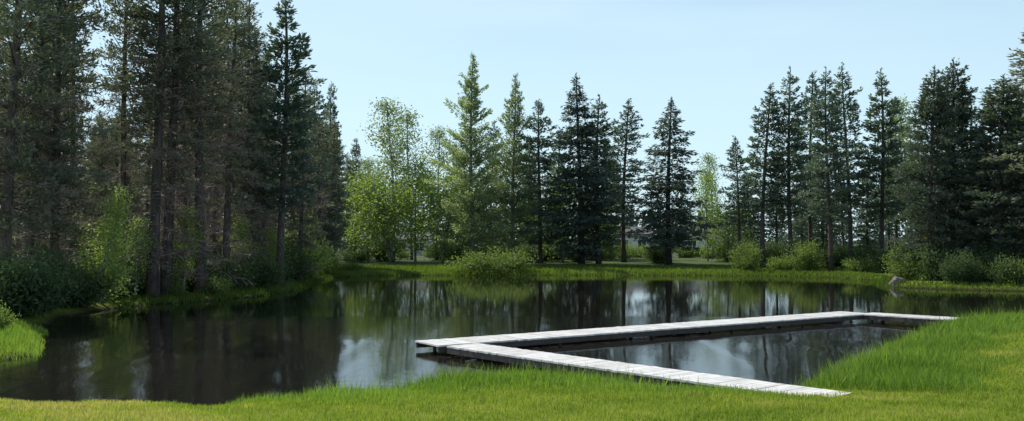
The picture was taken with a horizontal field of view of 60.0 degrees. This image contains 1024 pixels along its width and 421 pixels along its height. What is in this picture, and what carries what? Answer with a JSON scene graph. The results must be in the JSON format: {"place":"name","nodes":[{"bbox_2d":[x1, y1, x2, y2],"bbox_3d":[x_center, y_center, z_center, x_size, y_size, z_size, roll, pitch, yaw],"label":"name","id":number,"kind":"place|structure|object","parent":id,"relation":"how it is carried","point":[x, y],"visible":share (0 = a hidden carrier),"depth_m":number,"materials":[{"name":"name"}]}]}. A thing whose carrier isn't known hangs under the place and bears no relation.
{"place":"outdoors","nodes":[
{"label":"outdoors","id":0,"kind":"place"},
{"bbox_2d":[0,275,1023,405],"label":"water","id":1,"kind":"structure","parent":0,"point":[368,328],"depth_m":28.61,"materials":[{"name":"black liquid"}]},
{"bbox_2d":[0,308,1023,406],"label":"tall grass","id":2,"kind":"structure","parent":0,"point":[928,347],"depth_m":16.23,"materials":[{"name":"green plant"}]},
{"bbox_2d":[0,241,1023,420],"bbox_3d":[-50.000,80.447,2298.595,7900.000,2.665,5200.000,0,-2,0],"label":"ground","id":3,"kind":"structure","parent":0,"point":[49,318],"depth_m":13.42,"materials":[{"name":"green plant"}]},
{"bbox_2d":[0,240,77,317],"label":"forest bush","id":4,"kind":"object","parent":3,"relation":"on","point":[28,295],"visible":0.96,"depth_m":30.64,"materials":[{"name":"green plant"}]},
{"bbox_2d":[11,238,88,313],"bbox_3d":[-17.843,2.447,33.503,3.254,2.899,3.748,1,-2,-37],"label":"forest bush","id":5,"kind":"object","parent":3,"relation":"on","point":[64,292],"visible":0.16,"depth_m":33.55,"materials":[{"name":"green plant"}]},
{"bbox_2d":[0,0,114,269],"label":"pine tree","id":6,"kind":"object","parent":3,"relation":"on","point":[62,83],"visible":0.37,"depth_m":36.52,"materials":[{"name":"green plant"}]},
{"bbox_2d":[0,0,121,287],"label":"pine tree","id":7,"kind":"object","parent":3,"relation":"on","point":[11,164],"visible":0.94,"depth_m":33.13,"materials":[{"name":"green plant"}]},
{"bbox_2d":[0,0,130,276],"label":"pine tree","id":8,"kind":"object","parent":3,"relation":"on","point":[70,228],"visible":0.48,"depth_m":36.94,"materials":[{"name":"green plant"}]},
{"bbox_2d":[40,0,102,271],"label":"pine tree","id":9,"kind":"object","parent":3,"relation":"on","point":[73,142],"visible":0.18,"depth_m":42.15,"materials":[{"name":"green plant"}]},
{"bbox_2d":[53,255,123,307],"bbox_3d":[-17.767,2.915,36.128,3.707,2.172,3.919,1,-2,-32],"label":"forest bush","id":10,"kind":"object","parent":3,"relation":"on","point":[79,300],"visible":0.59,"depth_m":35.97,"materials":[{"name":"green plant"}]},
{"bbox_2d":[80,117,115,257],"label":"pine tree","id":11,"kind":"object","parent":3,"relation":"on","point":[97,162],"visible":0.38,"depth_m":47.07,"materials":[{"name":"green plant"}]},
{"bbox_2d":[65,211,138,304],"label":"birch sapling","id":12,"kind":"object","parent":3,"relation":"on","point":[99,254],"visible":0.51,"depth_m":37.46,"materials":[{"name":"green plant"}]},
{"bbox_2d":[78,119,141,247],"bbox_3d":[-24.145,-0.651,52.704,3.441,10.080,3.982,0,-2,7],"label":"pine tree","id":13,"kind":"object","parent":3,"relation":"on","point":[89,215],"visible":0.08,"depth_m":52.64,"materials":[{"name":"green plant"}]},
{"bbox_2d":[74,179,149,307],"bbox_3d":[-16.562,1.537,36.463,2.578,5.793,2.521,13,2,1],"label":"birch sapling","id":14,"kind":"object","parent":3,"relation":"on","point":[118,203],"visible":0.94,"depth_m":36.38,"materials":[{"name":"green plant"}]},
{"bbox_2d":[79,115,144,264],"bbox_3d":[-22.042,-0.617,50.252,4.309,9.868,3.326,-1,-2,15],"label":"pine tree","id":15,"kind":"object","parent":3,"relation":"on","point":[113,161],"visible":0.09,"depth_m":49.94,"materials":[{"name":"green plant"}]},
{"bbox_2d":[85,0,162,271],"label":"pine tree","id":16,"kind":"object","parent":3,"relation":"on","point":[118,4],"visible":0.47,"depth_m":42.93,"materials":[{"name":"green plant"}]},
{"bbox_2d":[98,117,149,265],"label":"pine tree","id":17,"kind":"object","parent":3,"relation":"on","point":[137,174],"visible":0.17,"depth_m":46.91,"materials":[{"name":"green plant"}]},
{"bbox_2d":[120,212,165,295],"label":"birch sapling","id":18,"kind":"object","parent":3,"relation":"on","point":[136,277],"visible":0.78,"depth_m":41.17,"materials":[{"name":"green plant"}]},
{"bbox_2d":[91,0,235,297],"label":"pine tree","id":19,"kind":"object","parent":3,"relation":"on","point":[153,280],"visible":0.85,"depth_m":41.68,"materials":[{"name":"green plant"}]},
{"bbox_2d":[97,0,239,295],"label":"pine tree","id":20,"kind":"object","parent":3,"relation":"on","point":[184,178],"visible":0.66,"depth_m":42.52,"materials":[{"name":"green plant"}]},
{"bbox_2d":[139,12,222,249],"bbox_3d":[-17.852,-3.503,48.580,4.732,15.856,4.343,0,-2,-1],"label":"pine tree","id":21,"kind":"object","parent":3,"relation":"on","point":[178,129],"visible":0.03,"depth_m":48.26,"materials":[{"name":"green plant"}]},
{"bbox_2d":[122,0,256,293],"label":"pine tree","id":22,"kind":"object","parent":3,"relation":"on","point":[198,201],"visible":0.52,"depth_m":44.10,"materials":[{"name":"green plant"}]},
{"bbox_2d":[162,202,216,292],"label":"birch sapling","id":23,"kind":"object","parent":3,"relation":"on","point":[184,265],"visible":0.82,"depth_m":43.22,"materials":[{"name":"green plant"}]},
{"bbox_2d":[173,255,233,291],"bbox_3d":[-16.359,3.225,45.350,4.076,2.044,3.660,2,-2,-38],"label":"forest bush","id":24,"kind":"object","parent":3,"relation":"on","point":[190,287],"visible":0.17,"depth_m":44.93,"materials":[{"name":"green plant"}]},
{"bbox_2d":[205,12,225,252],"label":"pine tree","id":25,"kind":"object","parent":3,"relation":"on","point":[214,213],"visible":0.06,"depth_m":60.12,"materials":[{"name":"green plant"}]},
{"bbox_2d":[197,273,235,295],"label":"willow bush","id":26,"kind":"object","parent":3,"relation":"on","point":[218,290],"visible":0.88,"depth_m":43.99,"materials":[{"name":"green plant"}]},
{"bbox_2d":[183,0,277,285],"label":"pine tree","id":27,"kind":"object","parent":3,"relation":"on","point":[233,119],"visible":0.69,"depth_m":48.14,"materials":[{"name":"green plant"}]},
{"bbox_2d":[208,249,258,289],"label":"forest bush","id":28,"kind":"object","parent":3,"relation":"on","point":[231,270],"visible":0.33,"depth_m":46.93,"materials":[{"name":"green plant"}]},
{"bbox_2d":[202,0,268,263],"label":"pine tree","id":29,"kind":"object","parent":3,"relation":"on","point":[224,157],"visible":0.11,"depth_m":52.78,"materials":[{"name":"green plant"}]},
{"bbox_2d":[218,211,260,269],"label":"birch sapling","id":30,"kind":"object","parent":3,"relation":"on","point":[242,229],"visible":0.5,"depth_m":49.55,"materials":[{"name":"green plant"}]},
{"bbox_2d":[217,246,268,287],"bbox_3d":[-15.078,3.135,48.918,3.238,2.564,3.092,-1,-2,17],"label":"forest bush","id":31,"kind":"object","parent":3,"relation":"on","point":[252,270],"visible":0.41,"depth_m":48.62,"materials":[{"name":"green plant"}]},
{"bbox_2d":[211,14,279,259],"bbox_3d":[-16.664,-3.890,55.258,4.092,17.144,4.199,-1,-2,21],"label":"pine tree","id":32,"kind":"object","parent":3,"relation":"on","point":[259,139],"visible":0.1,"depth_m":55.29,"materials":[{"name":"green plant"}]},
{"bbox_2d":[205,0,304,262],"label":"pine tree","id":33,"kind":"object","parent":3,"relation":"on","point":[246,188],"visible":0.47,"depth_m":50.80,"materials":[{"name":"green plant"}]},
{"bbox_2d":[238,247,292,287],"bbox_3d":[-14.284,3.254,50.100,3.799,2.428,3.951,-1,-2,36],"label":"forest bush","id":34,"kind":"object","parent":3,"relation":"on","point":[272,273],"visible":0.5,"depth_m":49.66,"materials":[{"name":"green plant"}]},
{"bbox_2d":[250,54,289,252],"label":"pine tree","id":35,"kind":"object","parent":3,"relation":"on","point":[264,224],"visible":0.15,"depth_m":58.24,"materials":[{"name":"green plant"}]},
{"bbox_2d":[256,223,289,268],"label":"birch sapling","id":36,"kind":"object","parent":3,"relation":"on","point":[273,235],"visible":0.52,"depth_m":52.10,"materials":[{"name":"green plant"}]},
{"bbox_2d":[234,0,332,286],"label":"pine tree","id":37,"kind":"object","parent":3,"relation":"on","point":[301,128],"visible":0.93,"depth_m":51.89,"materials":[{"name":"green plant"}]},
{"bbox_2d":[266,234,319,281],"bbox_3d":[-14.753,3.115,57.841,4.182,3.345,4.282,1,-2,-22],"label":"forest bush","id":38,"kind":"object","parent":3,"relation":"on","point":[301,263],"visible":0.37,"depth_m":57.70,"materials":[{"name":"green plant"}]},
{"bbox_2d":[261,66,339,279],"bbox_3d":[-14.376,-2.514,59.954,5.789,15.024,4.344,1,-2,-22],"label":"pine tree","id":39,"kind":"object","parent":3,"relation":"on","point":[301,237],"visible":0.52,"depth_m":60.05,"materials":[{"name":"green plant"}]},
{"bbox_2d":[274,210,339,279],"bbox_3d":[-14.313,2.427,62.111,5.316,5.229,5.070,-2,-3,42],"label":"willow bush","id":40,"kind":"object","parent":3,"relation":"on","point":[320,251],"visible":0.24,"depth_m":61.70,"materials":[{"name":"green plant"}]},
{"bbox_2d":[286,81,349,255],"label":"pine tree","id":41,"kind":"object","parent":3,"relation":"on","point":[329,219],"visible":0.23,"depth_m":76.85,"materials":[{"name":"green plant"}]},
{"bbox_2d":[304,119,340,260],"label":"pine tree","id":42,"kind":"object","parent":3,"relation":"on","point":[322,190],"visible":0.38,"depth_m":72.20,"materials":[{"name":"green plant"}]},
{"bbox_2d":[314,119,351,261],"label":"pine tree","id":43,"kind":"object","parent":3,"relation":"on","point":[329,149],"visible":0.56,"depth_m":77.76,"materials":[{"name":"green plant"}]},
{"bbox_2d":[320,82,349,249],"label":"pine tree","id":44,"kind":"object","parent":3,"relation":"on","point":[333,106],"visible":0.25,"depth_m":81.25,"materials":[{"name":"green plant"}]},
{"bbox_2d":[337,247,372,262],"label":"forest bush","id":45,"kind":"object","parent":3,"relation":"on","point":[347,256],"visible":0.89,"depth_m":90.29,"materials":[{"name":"green plant"}]},
{"bbox_2d":[341,138,373,250],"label":"pine tree","id":46,"kind":"object","parent":3,"relation":"on","point":[356,154],"visible":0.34,"depth_m":105.97,"materials":[{"name":"green plant"}]},
{"bbox_2d":[348,155,386,260],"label":"birch tree","id":47,"kind":"object","parent":3,"relation":"on","point":[368,162],"visible":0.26,"depth_m":97.39,"materials":[{"name":"green plant"}]},
{"bbox_2d":[337,163,415,262],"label":"birch tree","id":48,"kind":"object","parent":3,"relation":"on","point":[355,222],"visible":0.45,"depth_m":91.39,"materials":[{"name":"green plant"}]},
{"bbox_2d":[341,162,436,262],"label":"birch tree","id":49,"kind":"object","parent":3,"relation":"on","point":[389,238],"visible":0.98,"depth_m":89.25,"materials":[{"name":"green plant"}]},
{"bbox_2d":[359,97,422,260],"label":"birch tree","id":50,"kind":"object","parent":3,"relation":"on","point":[384,142],"visible":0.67,"depth_m":95.55,"materials":[{"name":"green plant"}]},
{"bbox_2d":[357,232,433,255],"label":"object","id":51,"kind":"structure","parent":3,"relation":"on","point":[417,254],"depth_m":127.89,"materials":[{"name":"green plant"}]},
{"bbox_2d":[381,105,433,259],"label":"birch tree","id":52,"kind":"object","parent":3,"relation":"on","point":[405,118],"visible":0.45,"depth_m":98.54,"materials":[{"name":"green plant"}]},
{"bbox_2d":[370,148,448,261],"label":"birch tree","id":53,"kind":"object","parent":3,"relation":"on","point":[412,184],"visible":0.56,"depth_m":92.88,"materials":[{"name":"green plant"}]},
{"bbox_2d":[414,124,464,259],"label":"birch tree","id":54,"kind":"object","parent":3,"relation":"on","point":[437,131],"visible":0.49,"depth_m":98.48,"materials":[{"name":"green plant"}]},
{"bbox_2d":[401,154,493,263],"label":"birch tree","id":55,"kind":"object","parent":3,"relation":"on","point":[443,228],"visible":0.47,"depth_m":89.77,"materials":[{"name":"green plant"}]},
{"bbox_2d":[424,53,512,260],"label":"pine tree","id":56,"kind":"object","parent":3,"relation":"on","point":[464,154],"visible":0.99,"depth_m":86.45,"materials":[{"name":"green plant"}]},
{"bbox_2d":[444,244,538,273],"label":"willow bush","id":57,"kind":"object","parent":3,"relation":"on","point":[496,262],"visible":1,"depth_m":74.65,"materials":[{"name":"green plant"}]},
{"bbox_2d":[475,120,510,247],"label":"pine tree","id":58,"kind":"object","parent":3,"relation":"on","point":[489,161],"visible":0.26,"depth_m":101.13,"materials":[{"name":"green plant"}]},
{"bbox_2d":[475,72,546,252],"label":"conifer tree","id":59,"kind":"object","parent":3,"relation":"on","point":[513,216],"visible":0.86,"depth_m":88.62,"materials":[{"name":"plant"}]},
{"bbox_2d":[21,112,1021,251],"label":"wood","id":60,"kind":"object","parent":3,"relation":"on","point":[781,238],"visible":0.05,"depth_m":190.57,"materials":[{"name":"green plant"}]},
{"bbox_2d":[510,99,569,263],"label":"pine tree","id":61,"kind":"object","parent":3,"relation":"on","point":[546,162],"visible":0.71,"depth_m":89.44,"materials":[{"name":"green plant"}]},
{"bbox_2d":[95,263,1023,308],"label":"bank grass","id":62,"kind":"structure","parent":3,"relation":"on","point":[542,269],"depth_m":73.55,"materials":[{"name":"green plant"}]},
{"bbox_2d":[536,163,590,262],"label":"birch tree","id":63,"kind":"object","parent":3,"relation":"on","point":[563,257],"visible":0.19,"depth_m":91.61,"materials":[{"name":"green plant"}]},
{"bbox_2d":[521,72,630,264],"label":"spruce tree","id":64,"kind":"object","parent":3,"relation":"on","point":[578,221],"visible":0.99,"depth_m":86.47,"materials":[{"name":"green plant"}]},
{"bbox_2d":[567,94,634,263],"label":"pine tree","id":65,"kind":"object","parent":3,"relation":"on","point":[609,172],"visible":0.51,"depth_m":88.50,"materials":[{"name":"green plant"}]},
{"bbox_2d":[592,212,632,260],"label":"birch tree","id":66,"kind":"object","parent":3,"relation":"on","point":[610,250],"visible":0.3,"depth_m":96.78,"materials":[{"name":"green plant"}]},
{"bbox_2d":[603,98,649,261],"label":"pine tree","id":67,"kind":"object","parent":3,"relation":"on","point":[632,166],"visible":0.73,"depth_m":91.73,"materials":[{"name":"green plant"}]},
{"bbox_2d":[639,243,681,262],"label":"forest bush","id":68,"kind":"object","parent":3,"relation":"on","point":[657,256],"visible":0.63,"depth_m":90.41,"materials":[{"name":"green plant"}]},
{"bbox_2d":[613,97,735,265],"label":"spruce tree","id":69,"kind":"object","parent":3,"relation":"on","point":[671,232],"visible":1,"depth_m":85.39,"materials":[{"name":"green plant"}]},
{"bbox_2d":[415,311,957,396],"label":"boardwalk","id":70,"kind":"structure","parent":3,"relation":"on","point":[494,348],"depth_m":23.14,"materials":[{"name":"white wood"}]},
{"bbox_2d":[687,156,728,261],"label":"birch tree","id":71,"kind":"object","parent":3,"relation":"on","point":[705,189],"visible":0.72,"depth_m":94.65,"materials":[{"name":"green plant"}]},
{"bbox_2d":[694,152,728,258],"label":"birch tree","id":72,"kind":"object","parent":3,"relation":"on","point":[711,160],"visible":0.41,"depth_m":104.53,"materials":[{"name":"green plant"}]},
{"bbox_2d":[702,200,758,262],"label":"bush","id":73,"kind":"object","parent":3,"relation":"on","point":[727,235],"visible":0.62,"depth_m":92.00,"materials":[{"name":"green plant"}]},
{"bbox_2d":[717,135,758,258],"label":"pine tree","id":74,"kind":"object","parent":3,"relation":"on","point":[737,193],"visible":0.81,"depth_m":83.98,"materials":[{"name":"green plant"}]},
{"bbox_2d":[723,235,763,269],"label":"willow bush","id":75,"kind":"object","parent":3,"relation":"on","point":[744,263],"visible":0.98,"depth_m":75.08,"materials":[{"name":"green plant"}]},
{"bbox_2d":[729,172,771,245],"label":"pine tree","id":76,"kind":"object","parent":3,"relation":"on","point":[756,216],"visible":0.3,"depth_m":97.53,"materials":[{"name":"green plant"}]},
{"bbox_2d":[729,82,792,267],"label":"pine tree","id":77,"kind":"object","parent":3,"relation":"on","point":[753,182],"visible":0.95,"depth_m":79.73,"materials":[{"name":"green plant"}]},
{"bbox_2d":[745,239,800,261],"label":"forest bush","id":78,"kind":"object","parent":3,"relation":"on","point":[775,249],"visible":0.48,"depth_m":91.27,"materials":[{"name":"green plant"}]},
{"bbox_2d":[765,156,790,243],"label":"pine tree","id":79,"kind":"object","parent":3,"relation":"on","point":[775,224],"visible":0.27,"depth_m":95.86,"materials":[{"name":"green plant"}]},
{"bbox_2d":[763,251,798,270],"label":"willow bush","id":80,"kind":"object","parent":3,"relation":"on","point":[778,265],"visible":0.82,"depth_m":74.47,"materials":[{"name":"green plant"}]},
{"bbox_2d":[759,66,822,263],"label":"pine tree","id":81,"kind":"object","parent":3,"relation":"on","point":[795,145],"visible":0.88,"depth_m":79.61,"materials":[{"name":"green plant"}]},
{"bbox_2d":[783,164,816,250],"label":"pine tree","id":82,"kind":"object","parent":3,"relation":"on","point":[795,227],"visible":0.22,"depth_m":99.88,"materials":[{"name":"green plant"}]},
{"bbox_2d":[778,234,834,270],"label":"willow bush","id":83,"kind":"object","parent":3,"relation":"on","point":[806,254],"visible":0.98,"depth_m":73.36,"materials":[{"name":"green plant"}]},
{"bbox_2d":[780,70,837,250],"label":"pine tree","id":84,"kind":"object","parent":3,"relation":"on","point":[808,99],"visible":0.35,"depth_m":83.89,"materials":[{"name":"green plant"}]},
{"bbox_2d":[797,171,845,252],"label":"pine tree","id":85,"kind":"object","parent":3,"relation":"on","point":[821,233],"visible":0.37,"depth_m":94.64,"materials":[{"name":"green plant"}]},
{"bbox_2d":[797,67,860,270],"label":"pine tree","id":86,"kind":"object","parent":3,"relation":"on","point":[830,167],"visible":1,"depth_m":72.99,"materials":[{"name":"green plant"}]},
{"bbox_2d":[815,241,862,267],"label":"forest bush","id":87,"kind":"object","parent":3,"relation":"on","point":[838,253],"visible":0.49,"depth_m":78.62,"materials":[{"name":"green plant"}]},
{"bbox_2d":[820,62,880,260],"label":"pine tree","id":88,"kind":"object","parent":3,"relation":"on","point":[851,109],"visible":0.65,"depth_m":75.86,"materials":[{"name":"green plant"}]},
{"bbox_2d":[841,252,878,272],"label":"willow bush","id":89,"kind":"object","parent":3,"relation":"on","point":[855,265],"visible":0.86,"depth_m":71.36,"materials":[{"name":"green plant"}]},
{"bbox_2d":[841,243,885,269],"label":"forest bush","id":90,"kind":"object","parent":3,"relation":"on","point":[859,253],"visible":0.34,"depth_m":74.53,"materials":[{"name":"green plant"}]},
{"bbox_2d":[846,167,884,253],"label":"pine tree","id":91,"kind":"object","parent":3,"relation":"on","point":[860,228],"visible":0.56,"depth_m":91.73,"materials":[{"name":"green plant"}]},
{"bbox_2d":[851,67,913,253],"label":"pine tree","id":92,"kind":"object","parent":3,"relation":"on","point":[882,150],"visible":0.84,"depth_m":75.70,"materials":[{"name":"green plant"}]},
{"bbox_2d":[867,244,907,272],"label":"forest bush","id":93,"kind":"object","parent":3,"relation":"on","point":[877,259],"visible":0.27,"depth_m":69.65,"materials":[{"name":"green plant"}]},
{"bbox_2d":[873,99,914,246],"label":"pine tree","id":94,"kind":"object","parent":3,"relation":"on","point":[887,220],"visible":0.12,"depth_m":81.88,"materials":[{"name":"green plant"}]},
{"bbox_2d":[873,93,927,244],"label":"conifer tree","id":95,"kind":"object","parent":3,"relation":"on","point":[902,136],"visible":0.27,"depth_m":78.33,"materials":[{"name":"green plant"}]},
{"bbox_2d":[878,243,922,280],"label":"willow bush","id":96,"kind":"object","parent":3,"relation":"on","point":[898,270],"visible":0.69,"depth_m":59.03,"materials":[{"name":"green plant"}]},
{"bbox_2d":[900,241,959,280],"bbox_3d":[27.326,3.290,57.058,4.348,2.811,4.085,-1,-2,27],"label":"forest bush","id":97,"kind":"object","parent":3,"relation":"on","point":[930,270],"visible":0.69,"depth_m":56.60,"materials":[{"name":"green plant"}]},
{"bbox_2d":[888,66,978,279],"bbox_3d":[27.707,-2.361,58.433,5.679,14.437,5.840,-1,-2,19],"label":"pine tree","id":98,"kind":"object","parent":3,"relation":"on","point":[930,109],"visible":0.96,"depth_m":57.70,"materials":[{"name":"green plant"}]},
{"bbox_2d":[910,57,1003,255],"bbox_3d":[30.243,-2.759,60.196,6.337,15.304,5.954,1,-2,-30],"label":"pine tree","id":99,"kind":"object","parent":3,"relation":"on","point":[960,102],"visible":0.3,"depth_m":59.55,"materials":[{"name":"green plant"}]},
{"bbox_2d":[935,247,979,282],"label":"forest bush","id":100,"kind":"object","parent":3,"relation":"on","point":[957,273],"visible":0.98,"depth_m":53.61,"materials":[{"name":"green plant"}]},
{"bbox_2d":[944,98,995,244],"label":"pine tree","id":101,"kind":"object","parent":3,"relation":"on","point":[971,122],"visible":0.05,"depth_m":68.23,"materials":[{"name":"green plant"}]},
{"bbox_2d":[952,255,989,282],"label":"forest bush","id":102,"kind":"object","parent":3,"relation":"on","point":[976,269],"visible":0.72,"depth_m":53.51,"materials":[{"name":"green plant"}]},
{"bbox_2d":[937,74,1023,263],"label":"pine tree","id":103,"kind":"object","parent":3,"relation":"on","point":[1007,121],"visible":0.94,"depth_m":55.56,"materials":[{"name":"green plant"}]},
{"bbox_2d":[959,245,1009,281],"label":"forest bush","id":104,"kind":"object","parent":3,"relation":"on","point":[987,260],"visible":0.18,"depth_m":54.53,"materials":[{"name":"green plant"}]},
{"bbox_2d":[974,252,1023,285],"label":"forest bush","id":105,"kind":"object","parent":3,"relation":"on","point":[1001,266],"visible":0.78,"depth_m":52.65,"materials":[{"name":"green plant"}]},
{"bbox_2d":[979,28,1023,243],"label":"pine tree","id":106,"kind":"object","parent":3,"relation":"on","point":[1017,74],"visible":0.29,"depth_m":56.30,"materials":[{"name":"green plant"}]},
{"bbox_2d":[1,0,1023,240],"label":"sky","id":107,"kind":"structure","parent":0,"point":[716,60],"materials":[{"name":"blue"}]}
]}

